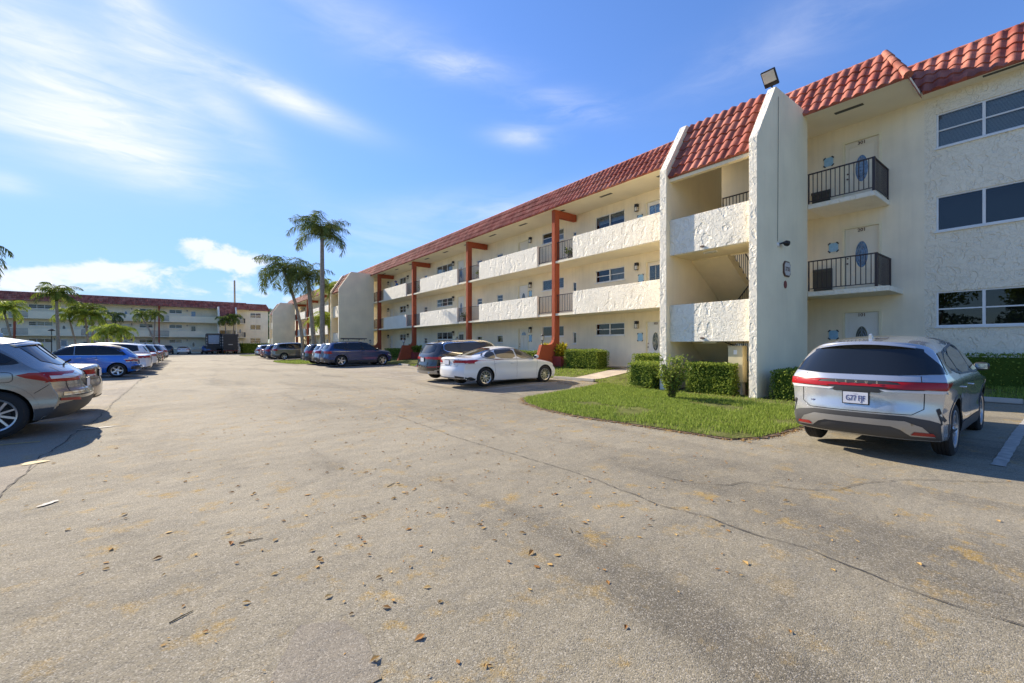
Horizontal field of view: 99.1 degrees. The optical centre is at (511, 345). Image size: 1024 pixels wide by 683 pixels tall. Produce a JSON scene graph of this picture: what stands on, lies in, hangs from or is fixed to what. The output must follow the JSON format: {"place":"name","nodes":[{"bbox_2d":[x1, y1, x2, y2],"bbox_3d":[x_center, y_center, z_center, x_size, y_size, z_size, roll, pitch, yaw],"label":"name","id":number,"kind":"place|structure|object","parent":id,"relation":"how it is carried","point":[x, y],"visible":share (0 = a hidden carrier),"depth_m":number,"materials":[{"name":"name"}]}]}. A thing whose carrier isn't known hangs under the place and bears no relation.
{"place":"outdoors","nodes":[
{"label":"outdoors","id":0,"kind":"place"},
{"bbox_2d":[86,324,125,343],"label":"palm tree","id":1,"kind":"object","parent":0,"point":[103,330],"visible":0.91,"depth_m":44.46,"materials":[{"name":"green plant"}]},
{"bbox_2d":[313,311,329,342],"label":"palm tree","id":2,"kind":"object","parent":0,"point":[327,316],"visible":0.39,"depth_m":48.89,"materials":[{"name":"green plant"}]},
{"bbox_2d":[312,278,337,332],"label":"palm tree","id":3,"kind":"object","parent":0,"point":[331,286],"visible":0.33,"depth_m":50.41,"materials":[{"name":"green plant"}]},
{"bbox_2d":[387,359,621,377],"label":"lawn","id":4,"kind":"structure","parent":0,"point":[405,361],"depth_m":22.05,"materials":[{"name":"green plant"}]},
{"bbox_2d":[563,348,609,368],"bbox_3d":[3.740,0.627,22.105,1.076,1.052,2.450,0,0,-37],"label":"hedge","id":5,"kind":"object","parent":4,"relation":"on","point":[595,358],"visible":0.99,"depth_m":21.59,"materials":[{"name":"green plant"}]},
{"bbox_2d":[0,353,1023,682],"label":"parking lot","id":6,"kind":"structure","parent":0,"point":[954,525],"depth_m":3.31,"materials":[{"name":"grey asphalt"}]},
{"bbox_2d":[30,282,83,350],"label":"palm tree","id":7,"kind":"object","parent":6,"relation":"on","point":[57,293],"visible":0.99,"depth_m":51.87,"materials":[{"name":"green plant"}]},
{"bbox_2d":[49,307,84,343],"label":"palm tree","id":8,"kind":"object","parent":6,"relation":"on","point":[65,314],"visible":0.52,"depth_m":55.66,"materials":[{"name":"green plant"}]},
{"bbox_2d":[0,368,153,496],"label":"road crack","id":9,"kind":"object","parent":6,"relation":"on","point":[54,448],"visible":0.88,"depth_m":6.03,"materials":[{"name":"grey asphalt"}]},
{"bbox_2d":[0,360,162,493],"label":"parking bays","id":10,"kind":"object","parent":6,"relation":"on","point":[51,435],"visible":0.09,"depth_m":7.53,"materials":[{"name":"grey asphalt"}]},
{"bbox_2d":[0,246,13,278],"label":"palm tree","id":11,"kind":"object","parent":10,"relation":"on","point":[10,253],"visible":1,"depth_m":22.93,"materials":[{"name":"green plant"}]},
{"bbox_2d":[0,333,93,438],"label":"parked suv","id":12,"kind":"object","parent":10,"relation":"on","point":[38,381],"visible":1,"depth_m":7.17,"materials":[{"name":"grey paint"}]},
{"bbox_2d":[71,364,102,397],"bbox_3d":[-11.527,0.744,8.827,4.732,1.449,2.311,0,0,-37],"label":"parked car","id":13,"kind":"object","parent":10,"relation":"on","point":[93,371],"visible":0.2,"depth_m":9.86,"materials":[{"name":"beige paint"}]},
{"bbox_2d":[52,344,144,376],"bbox_3d":[-20.082,0.677,20.474,4.351,1.589,2.188,0,0,-37],"label":"parked car","id":14,"kind":"object","parent":10,"relation":"on","point":[115,360],"visible":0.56,"depth_m":20.33,"materials":[{"name":"blue paint"}]},
{"bbox_2d":[102,323,138,342],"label":"palm tree","id":15,"kind":"object","parent":10,"relation":"on","point":[126,329],"visible":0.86,"depth_m":45.57,"materials":[{"name":"green plant"}]},
{"bbox_2d":[94,342,152,357],"bbox_3d":[-23.486,0.630,24.859,4.630,1.682,2.383,0,0,-37],"label":"parked suv","id":16,"kind":"object","parent":10,"relation":"on","point":[137,348],"visible":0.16,"depth_m":25.19,"materials":[{"name":"white paint"}]},
{"bbox_2d":[127,353,151,373],"bbox_3d":[-21.831,0.745,22.724,4.786,1.452,2.317,0,0,-37],"label":"parked car","id":17,"kind":"object","parent":10,"relation":"on","point":[146,360],"visible":0.18,"depth_m":23.38,"materials":[{"name":"white paint"}]},
{"bbox_2d":[136,343,159,361],"bbox_3d":[-27.112,0.632,29.890,4.636,1.682,2.383,0,0,-37],"label":"parked suv","id":18,"kind":"object","parent":10,"relation":"on","point":[151,348],"visible":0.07,"depth_m":30.60,"materials":[{"name":"white paint"}]},
{"bbox_2d":[66,301,106,343],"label":"palm tree","id":19,"kind":"object","parent":6,"relation":"on","point":[83,306],"visible":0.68,"depth_m":55.83,"materials":[{"name":"green plant"}]},
{"bbox_2d":[71,308,111,343],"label":"palm tree","id":20,"kind":"object","parent":6,"relation":"on","point":[90,313],"visible":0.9,"depth_m":55.46,"materials":[{"name":"green plant"}]},
{"bbox_2d":[101,311,126,342],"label":"palm tree","id":21,"kind":"object","parent":6,"relation":"on","point":[113,315],"visible":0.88,"depth_m":74.71,"materials":[{"name":"green plant"}]},
{"bbox_2d":[130,309,155,343],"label":"palm tree","id":22,"kind":"object","parent":6,"relation":"on","point":[144,313],"visible":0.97,"depth_m":69.68,"materials":[{"name":"green plant"}]},
{"bbox_2d":[146,309,166,343],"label":"palm tree","id":23,"kind":"object","parent":6,"relation":"on","point":[156,314],"visible":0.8,"depth_m":71.91,"materials":[{"name":"green plant"}]},
{"bbox_2d":[175,346,190,353],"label":"parked car","id":24,"kind":"object","parent":6,"relation":"on","point":[183,349],"visible":1,"depth_m":78.99,"materials":[{"name":"white paint"}]},
{"bbox_2d":[205,333,220,353],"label":"box truck","id":25,"kind":"object","parent":6,"relation":"on","point":[212,341],"visible":0.76,"depth_m":82.16,"materials":[{"name":"grey metal"}]},
{"bbox_2d":[221,334,238,353],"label":"box truck","id":26,"kind":"object","parent":6,"relation":"on","point":[229,342],"visible":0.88,"depth_m":82.23,"materials":[{"name":"grey metal"}]},
{"bbox_2d":[255,345,266,357],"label":"parked suv","id":27,"kind":"object","parent":6,"relation":"on","point":[258,350],"visible":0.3,"depth_m":54.53,"materials":[{"name":"grey paint"}]},
{"bbox_2d":[263,344,276,358],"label":"parked suv","id":28,"kind":"object","parent":6,"relation":"on","point":[267,350],"visible":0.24,"depth_m":48.90,"materials":[{"name":"blue paint"}]},
{"bbox_2d":[271,343,306,359],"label":"parked suv","id":29,"kind":"object","parent":6,"relation":"on","point":[283,351],"visible":0.62,"depth_m":45.70,"materials":[{"name":"grey paint"}]},
{"bbox_2d":[304,315,329,332],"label":"palm tree","id":30,"kind":"object","parent":6,"relation":"on","point":[316,322],"visible":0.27,"depth_m":48.94,"materials":[{"name":"green plant"}]},
{"bbox_2d":[268,620,380,682],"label":"road patch","id":31,"kind":"object","parent":6,"relation":"on","point":[314,652],"visible":1,"depth_m":2.09,"materials":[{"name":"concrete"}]},
{"bbox_2d":[103,450,747,666],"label":"fallen leaves","id":32,"kind":"object","parent":6,"relation":"on","point":[420,636],"visible":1,"depth_m":3.08,"materials":[{"name":"brown plant"}]},
{"bbox_2d":[300,363,579,394],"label":"bays","id":33,"kind":"object","parent":6,"relation":"on","point":[403,373],"visible":0.69,"depth_m":18.62,"materials":[{"name":"grey asphalt"}]},
{"bbox_2d":[302,344,319,363],"bbox_3d":[-15.008,0.611,36.441,4.543,1.650,2.384,0,0,-37],"label":"parked suv","id":34,"kind":"object","parent":33,"relation":"on","point":[307,353],"visible":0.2,"depth_m":34.76,"materials":[{"name":"blue paint"}]},
{"bbox_2d":[312,343,366,364],"bbox_3d":[-13.279,0.589,34.489,4.636,1.682,2.383,0,0,-37],"label":"parked suv","id":35,"kind":"object","parent":33,"relation":"on","point":[316,353],"visible":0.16,"depth_m":32.83,"materials":[{"name":"grey paint"}]},
{"bbox_2d":[320,338,391,365],"bbox_3d":[-11.455,0.419,32.358,5.072,2.010,2.499,0,0,-37],"label":"parked suv","id":36,"kind":"object","parent":33,"relation":"on","point":[343,353],"visible":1,"depth_m":31.29,"materials":[{"name":"blue paint"}]},
{"bbox_2d":[417,340,493,380],"bbox_3d":[-1.775,0.573,19.558,4.910,1.702,2.424,0,0,-36],"label":"parked suv","id":37,"kind":"object","parent":33,"relation":"on","point":[431,355],"visible":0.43,"depth_m":18.05,"materials":[{"name":"black paint"}]},
{"bbox_2d":[440,346,554,385],"bbox_3d":[-0.421,0.720,17.029,4.866,1.437,2.335,0,0,-38],"label":"parked car","id":38,"kind":"object","parent":33,"relation":"on","point":[484,366],"visible":1,"depth_m":15.91,"materials":[{"name":"white paint"}]},
{"bbox_2d":[12,365,875,675],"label":"fallen leaves","id":39,"kind":"object","parent":6,"relation":"on","point":[358,535],"visible":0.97,"depth_m":4.03,"materials":[{"name":"brown plant"}]},
{"bbox_2d":[0,356,1023,466],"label":"painted markings","id":40,"kind":"object","parent":6,"relation":"on","point":[1007,451],"visible":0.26,"depth_m":6.57,"materials":[{"name":"white paint"}]},
{"bbox_2d":[103,391,1011,682],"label":"fallen leaves","id":41,"kind":"object","parent":6,"relation":"on","point":[473,519],"visible":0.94,"depth_m":4.03,"materials":[{"name":"brown plant"}]},
{"bbox_2d":[553,376,595,381],"bbox_3d":[2.556,1.357,18.135,0.157,0.110,2.200,0,0,-41],"label":"wheel stop","id":42,"kind":"object","parent":6,"relation":"on","point":[575,378],"visible":0.98,"depth_m":18.04,"materials":[{"name":"concrete"}]},
{"bbox_2d":[399,416,1022,624],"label":"road crack","id":43,"kind":"object","parent":6,"relation":"on","point":[772,538],"visible":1,"depth_m":3.25,"materials":[{"name":"grey asphalt"}]},
{"bbox_2d":[663,476,1018,489],"bbox_3d":[3.987,1.492,4.701,4.575,0.001,0.458,0,0,4],"label":"road crack","id":44,"kind":"object","parent":6,"relation":"on","point":[844,487],"visible":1,"depth_m":4.77,"materials":[{"name":"grey asphalt"}]},
{"bbox_2d":[792,334,989,455],"bbox_3d":[6.418,0.640,7.257,4.686,1.632,1.925,0,0,-38],"label":"parked suv","id":45,"kind":"object","parent":6,"relation":"on","point":[931,390],"visible":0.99,"depth_m":5.82,"materials":[{"name":"grey paint"}]},
{"bbox_2d":[984,397,1022,403],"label":"wheel stop","id":46,"kind":"object","parent":6,"relation":"on","point":[1004,400],"visible":0.4,"depth_m":9.84,"materials":[{"name":"concrete"}]},
{"bbox_2d":[0,0,1023,342],"label":"sky","id":47,"kind":"structure","parent":0,"point":[158,149],"materials":[{"name":"blue"}]},
{"bbox_2d":[577,368,630,378],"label":"footpath","id":48,"kind":"structure","parent":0,"point":[605,374],"depth_m":19.33,"materials":[{"name":"concrete"}]},
{"bbox_2d":[523,373,802,437],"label":"lawn","id":49,"kind":"structure","parent":0,"point":[621,378],"depth_m":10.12,"materials":[{"name":"green plant"}]},
{"bbox_2d":[626,359,659,388],"bbox_3d":[5.463,0.973,15.890,2.844,0.998,1.184,0,0,-37],"label":"hedge","id":50,"kind":"object","parent":49,"relation":"on","point":[642,373],"visible":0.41,"depth_m":15.06,"materials":[{"name":"green plant"}]},
{"bbox_2d":[631,352,659,363],"bbox_3d":[6.584,0.738,18.245,1.133,0.967,3.275,0,0,-37],"label":"hedge","id":51,"kind":"object","parent":49,"relation":"on","point":[655,356],"visible":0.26,"depth_m":18.75,"materials":[{"name":"green plant"}]},
{"bbox_2d":[520,386,802,441],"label":"fallen leaves","id":52,"kind":"object","parent":49,"relation":"on","point":[783,433],"visible":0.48,"depth_m":7.70,"materials":[{"name":"plant"}]},
{"bbox_2d":[521,398,803,438],"bbox_3d":[3.490,1.456,11.675,6.471,0.060,8.490,0,0,-37],"label":"lawn edge","id":53,"kind":"object","parent":49,"relation":"on","point":[766,436],"visible":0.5,"depth_m":7.77,"materials":[{"name":"soil"}]},
{"bbox_2d":[649,354,693,396],"bbox_3d":[4.491,0.846,12.250,1.223,1.308,1.118,0,0,-16],"label":"shrub","id":54,"kind":"object","parent":49,"relation":"on","point":[669,378],"visible":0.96,"depth_m":12.09,"materials":[{"name":"green plant"}]},
{"bbox_2d":[685,361,740,395],"bbox_3d":[6.200,0.990,13.479,0.683,1.070,1.638,0,0,-37],"label":"hedge","id":55,"kind":"object","parent":49,"relation":"on","point":[712,377],"visible":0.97,"depth_m":13.27,"materials":[{"name":"green plant"}]},
{"bbox_2d":[678,387,748,395],"bbox_3d":[6.609,1.424,14.118,1.200,0.074,2.500,0,0,-37],"label":"planting bed","id":56,"kind":"object","parent":49,"relation":"on","point":[746,391],"visible":0.14,"depth_m":13.77,"materials":[{"name":"soil"}]},
{"bbox_2d":[724,341,747,394],"bbox_3d":[6.934,0.389,13.420,0.873,2.221,0.755,0,0,-37],"label":"utility cabinet","id":57,"kind":"object","parent":56,"relation":"on","point":[737,354],"visible":0.65,"depth_m":12.98,"materials":[{"name":"beige metal"}]},
{"bbox_2d":[984,384,1023,400],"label":"lawn","id":58,"kind":"structure","parent":0,"point":[988,390],"depth_m":10.75,"materials":[{"name":"green plant"}]},
{"bbox_2d":[965,352,1023,387],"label":"hedge","id":59,"kind":"object","parent":58,"relation":"on","point":[1002,371],"visible":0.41,"depth_m":11.57,"materials":[{"name":"green plant"}]},
{"label":"ground","id":60,"kind":"structure","parent":0,"visible":0},
{"bbox_2d":[0,290,269,353],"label":"apartment building","id":61,"kind":"structure","parent":60,"relation":"on","point":[190,323],"depth_m":82.42,"materials":[{"name":"paint"}]},
{"bbox_2d":[28,321,52,325],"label":"window","id":62,"kind":"structure","parent":61,"relation":"in","point":[31,323],"depth_m":74.30,"materials":[{"name":"white glass"}]},
{"bbox_2d":[29,304,52,308],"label":"window","id":63,"kind":"structure","parent":61,"relation":"in","point":[33,306],"depth_m":74.42,"materials":[{"name":"white glass"}]},
{"bbox_2d":[269,297,304,344],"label":"apartment building","id":64,"kind":"structure","parent":60,"relation":"on","point":[282,325],"depth_m":78.34,"materials":[{"name":"paint"}]},
{"bbox_2d":[293,264,387,349],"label":"apartment building","id":65,"kind":"structure","parent":60,"relation":"on","point":[353,310],"depth_m":46.44,"materials":[{"name":"paint"}]},
{"bbox_2d":[369,22,1023,397],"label":"apartment building","id":66,"kind":"structure","parent":60,"relation":"on","point":[910,201],"depth_m":14.13,"materials":[{"name":"paint"}]},
{"bbox_2d":[436,297,452,307],"bbox_3d":[-5.608,-3.735,37.788,0.660,0.710,2.880,0,0,-37],"label":"window","id":67,"kind":"structure","parent":66,"relation":"in","point":[445,302],"depth_m":38.10,"materials":[{"name":"white paint"}]},
{"bbox_2d":[437,263,451,273],"bbox_3d":[-5.608,-6.645,37.788,0.660,0.710,2.880,0,0,-37],"label":"window","id":68,"kind":"structure","parent":66,"relation":"in","point":[448,267],"depth_m":37.82,"materials":[{"name":"glass"}]},
{"bbox_2d":[437,332,452,339],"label":"window","id":69,"kind":"structure","parent":66,"relation":"in","point":[440,335],"depth_m":38.25,"materials":[{"name":"grey glass"}]},
{"bbox_2d":[458,296,463,321],"bbox_3d":[-4.116,-2.913,35.430,0.095,2.206,0.972,0,0,-37],"label":"door","id":70,"kind":"structure","parent":66,"relation":"in","point":[460,299],"depth_m":35.53,"materials":[{"name":"white"}]},
{"bbox_2d":[458,260,463,282],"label":"door","id":71,"kind":"structure","parent":66,"relation":"in","point":[461,263],"depth_m":35.52,"materials":[{"name":"white"}]},
{"bbox_2d":[519,329,527,351],"bbox_3d":[0.784,-0.043,28.974,0.095,2.166,0.962,0,0,-37],"label":"door","id":72,"kind":"structure","parent":66,"relation":"in","point":[523,333],"depth_m":28.99,"materials":[{"name":"beige"}]},
{"bbox_2d":[519,285,527,298],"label":"door","id":73,"kind":"structure","parent":66,"relation":"in","point":[523,290],"depth_m":29.00,"materials":[{"name":"white"}]},
{"bbox_2d":[541,277,563,291],"bbox_3d":[2.705,-3.755,26.836,0.660,0.710,2.000,0,0,-37],"label":"window","id":74,"kind":"structure","parent":66,"relation":"in","point":[547,284],"depth_m":27.17,"materials":[{"name":"blue glass"}]},
{"bbox_2d":[541,228,563,245],"bbox_3d":[2.705,-6.665,26.836,0.660,0.710,2.000,0,0,-37],"label":"window","id":75,"kind":"structure","parent":66,"relation":"in","point":[547,238],"depth_m":27.19,"materials":[{"name":"blue glass"}]},
{"bbox_2d":[543,326,563,336],"bbox_3d":[2.705,-0.880,26.836,0.660,0.680,2.000,0,0,-37],"label":"window","id":76,"kind":"structure","parent":66,"relation":"in","point":[547,330],"depth_m":27.45,"materials":[{"name":"grey glass"}]},
{"bbox_2d":[554,342,568,355],"bbox_3d":[2.724,0.319,23.795,1.056,1.215,1.230,0,0,-37],"label":"croton","id":77,"kind":"object","parent":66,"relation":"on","point":[560,349],"visible":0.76,"depth_m":23.65,"materials":[{"name":"yellow plant"}]},
{"bbox_2d":[594,322,624,336],"bbox_3d":[5.390,-0.870,23.299,0.660,0.700,2.020,0,0,-37],"label":"window","id":78,"kind":"structure","parent":66,"relation":"in","point":[605,329],"depth_m":23.62,"materials":[{"name":"white glass"}]},
{"bbox_2d":[594,266,624,283],"bbox_3d":[5.390,-3.745,23.299,0.660,0.730,2.020,0,0,-37],"label":"window","id":79,"kind":"structure","parent":66,"relation":"in","point":[612,274],"depth_m":23.17,"materials":[{"name":"glass"}]},
{"bbox_2d":[596,210,623,229],"bbox_3d":[5.390,-6.655,23.299,0.660,0.730,2.020,0,0,-37],"label":"window","id":80,"kind":"structure","parent":66,"relation":"in","point":[617,217],"depth_m":23.47,"materials":[{"name":"glass"}]},
{"bbox_2d":[647,322,659,352],"bbox_3d":[6.894,-0.063,20.926,0.095,2.206,0.952,0,0,-37],"label":"door","id":81,"kind":"structure","parent":66,"relation":"in","point":[653,328],"depth_m":21.02,"materials":[{"name":"white wood"}]},
{"bbox_2d":[647,261,659,280],"bbox_3d":[6.894,-2.933,20.926,0.095,2.246,0.952,0,0,-37],"label":"door","id":82,"kind":"structure","parent":66,"relation":"in","point":[653,268],"depth_m":21.02,"materials":[{"name":"beige"}]},
{"bbox_2d":[647,200,659,214],"bbox_3d":[6.894,-5.828,20.926,0.095,2.276,0.952,0,0,-37],"label":"door","id":83,"kind":"structure","parent":66,"relation":"in","point":[652,207],"depth_m":21.02,"materials":[{"name":"white"}]},
{"bbox_2d":[760,67,778,88],"bbox_3d":[7.674,-7.919,12.981,0.375,0.478,0.387,0,0,-37],"label":"floodlight","id":84,"kind":"object","parent":66,"relation":"on","point":[769,77],"visible":1,"depth_m":12.95,"materials":[{"name":"black metal"}]},
{"bbox_2d":[783,261,790,276],"bbox_3d":[8.430,-2.360,13.374,0.500,0.470,0.046,0,0,-37],"label":"number sign","id":85,"kind":"object","parent":66,"relation":"attached to","point":[786,269],"visible":1,"depth_m":13.33,"materials":[{"name":"white plastic"}]},
{"bbox_2d":[823,156,833,167],"bbox_3d":[11.097,-6.450,15.290,0.009,0.372,0.342,0,0,-37],"label":"taped notice","id":86,"kind":"object","parent":66,"relation":"attached to","point":[828,161],"visible":1,"depth_m":15.29,"materials":[{"name":"blue paper"}]},
{"bbox_2d":[828,242,838,252],"bbox_3d":[11.181,-3.430,15.179,0.009,0.372,0.342,0,0,-37],"label":"taped notice","id":87,"kind":"object","parent":66,"relation":"attached to","point":[833,247],"visible":1,"depth_m":15.18,"materials":[{"name":"blue paper"}]},
{"bbox_2d":[828,330,838,339],"bbox_3d":[11.181,-0.390,15.179,0.009,0.372,0.342,0,0,-37],"label":"taped notice","id":88,"kind":"object","parent":66,"relation":"attached to","point":[833,334],"visible":0.98,"depth_m":15.18,"materials":[{"name":"blue paper"}]},
{"bbox_2d":[845,312,878,337],"bbox_3d":[11.700,-0.043,14.593,0.095,2.166,0.912,0,0,-37],"label":"door","id":89,"kind":"structure","parent":66,"relation":"in","point":[859,324],"depth_m":14.59,"materials":[{"name":"white"}]},
{"bbox_2d":[845,224,878,288],"bbox_3d":[11.700,-2.893,14.593,0.095,2.166,0.912,0,0,-37],"label":"door","id":90,"kind":"structure","parent":66,"relation":"in","point":[862,240],"depth_m":14.59,"materials":[{"name":"beige"}]},
{"bbox_2d":[845,135,878,196],"bbox_3d":[11.700,-5.793,14.593,0.095,2.206,0.912,0,0,-37],"label":"door","id":91,"kind":"structure","parent":66,"relation":"in","point":[869,147],"depth_m":14.62,"materials":[{"name":"beige"}]},
{"bbox_2d":[934,286,1023,327],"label":"window","id":92,"kind":"structure","parent":66,"relation":"in","point":[1000,306],"depth_m":12.68,"materials":[{"name":"black glass"}]},
{"bbox_2d":[934,180,1023,232],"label":"window","id":93,"kind":"structure","parent":66,"relation":"in","point":[1002,203],"depth_m":12.69,"materials":[{"name":"blue glass"}]},
{"bbox_2d":[934,88,1023,149],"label":"window","id":94,"kind":"structure","parent":66,"relation":"in","point":[1003,113],"depth_m":12.54,"materials":[{"name":"glass"}]},
{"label":"lawn","id":95,"kind":"structure","parent":0,"visible":0},
{"bbox_2d":[0,300,30,337],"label":"palm tree","id":96,"kind":"object","parent":95,"relation":"on","point":[8,306],"visible":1,"depth_m":50.84,"materials":[{"name":"green plant"}]},
{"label":"lawn","id":97,"kind":"structure","parent":0,"visible":0},
{"bbox_2d":[252,254,313,359],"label":"palm tree","id":98,"kind":"object","parent":97,"relation":"on","point":[271,269],"visible":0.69,"depth_m":44.77,"materials":[{"name":"green plant"}]},
{"bbox_2d":[283,262,334,343],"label":"palm tree","id":99,"kind":"object","parent":97,"relation":"on","point":[308,273],"visible":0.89,"depth_m":44.54,"materials":[{"name":"green plant"}]},
{"bbox_2d":[286,210,350,343],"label":"palm tree","id":100,"kind":"object","parent":97,"relation":"on","point":[327,230],"visible":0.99,"depth_m":41.81,"materials":[{"name":"green plant"}]},
{"bbox_2d":[273,357,397,363],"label":"grass","id":101,"kind":"structure","parent":97,"relation":"on","point":[295,362],"depth_m":40.18,"materials":[{"name":"green plant"}]},
{"bbox_2d":[384,348,400,356],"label":"hedge","id":102,"kind":"object","parent":97,"relation":"on","point":[394,352],"visible":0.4,"depth_m":41.76,"materials":[{"name":"green plant"}]},
{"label":"planting bed","id":103,"kind":"structure","parent":0,"visible":0},
{"bbox_2d":[768,366,798,400],"bbox_3d":[8.507,1.035,12.421,2.785,0.968,1.272,0,0,-37],"label":"hedge","id":104,"kind":"object","parent":103,"relation":"on","point":[783,385],"visible":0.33,"depth_m":11.90,"materials":[{"name":"green plant"}]},
{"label":"lawn","id":105,"kind":"structure","parent":0,"visible":0},
{"bbox_2d":[215,316,234,353],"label":"palm tree","id":106,"kind":"object","parent":105,"relation":"on","point":[223,319],"visible":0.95,"depth_m":84.14,"materials":[{"name":"green plant"}]},
{"bbox_2d":[226,313,243,352],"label":"palm tree","id":107,"kind":"object","parent":105,"relation":"on","point":[236,316],"visible":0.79,"depth_m":85.63,"materials":[{"name":"green plant"}]},
{"bbox_2d":[240,343,268,352],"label":"hedge","id":108,"kind":"object","parent":105,"relation":"on","point":[248,347],"visible":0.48,"depth_m":86.80,"materials":[{"name":"green plant"}]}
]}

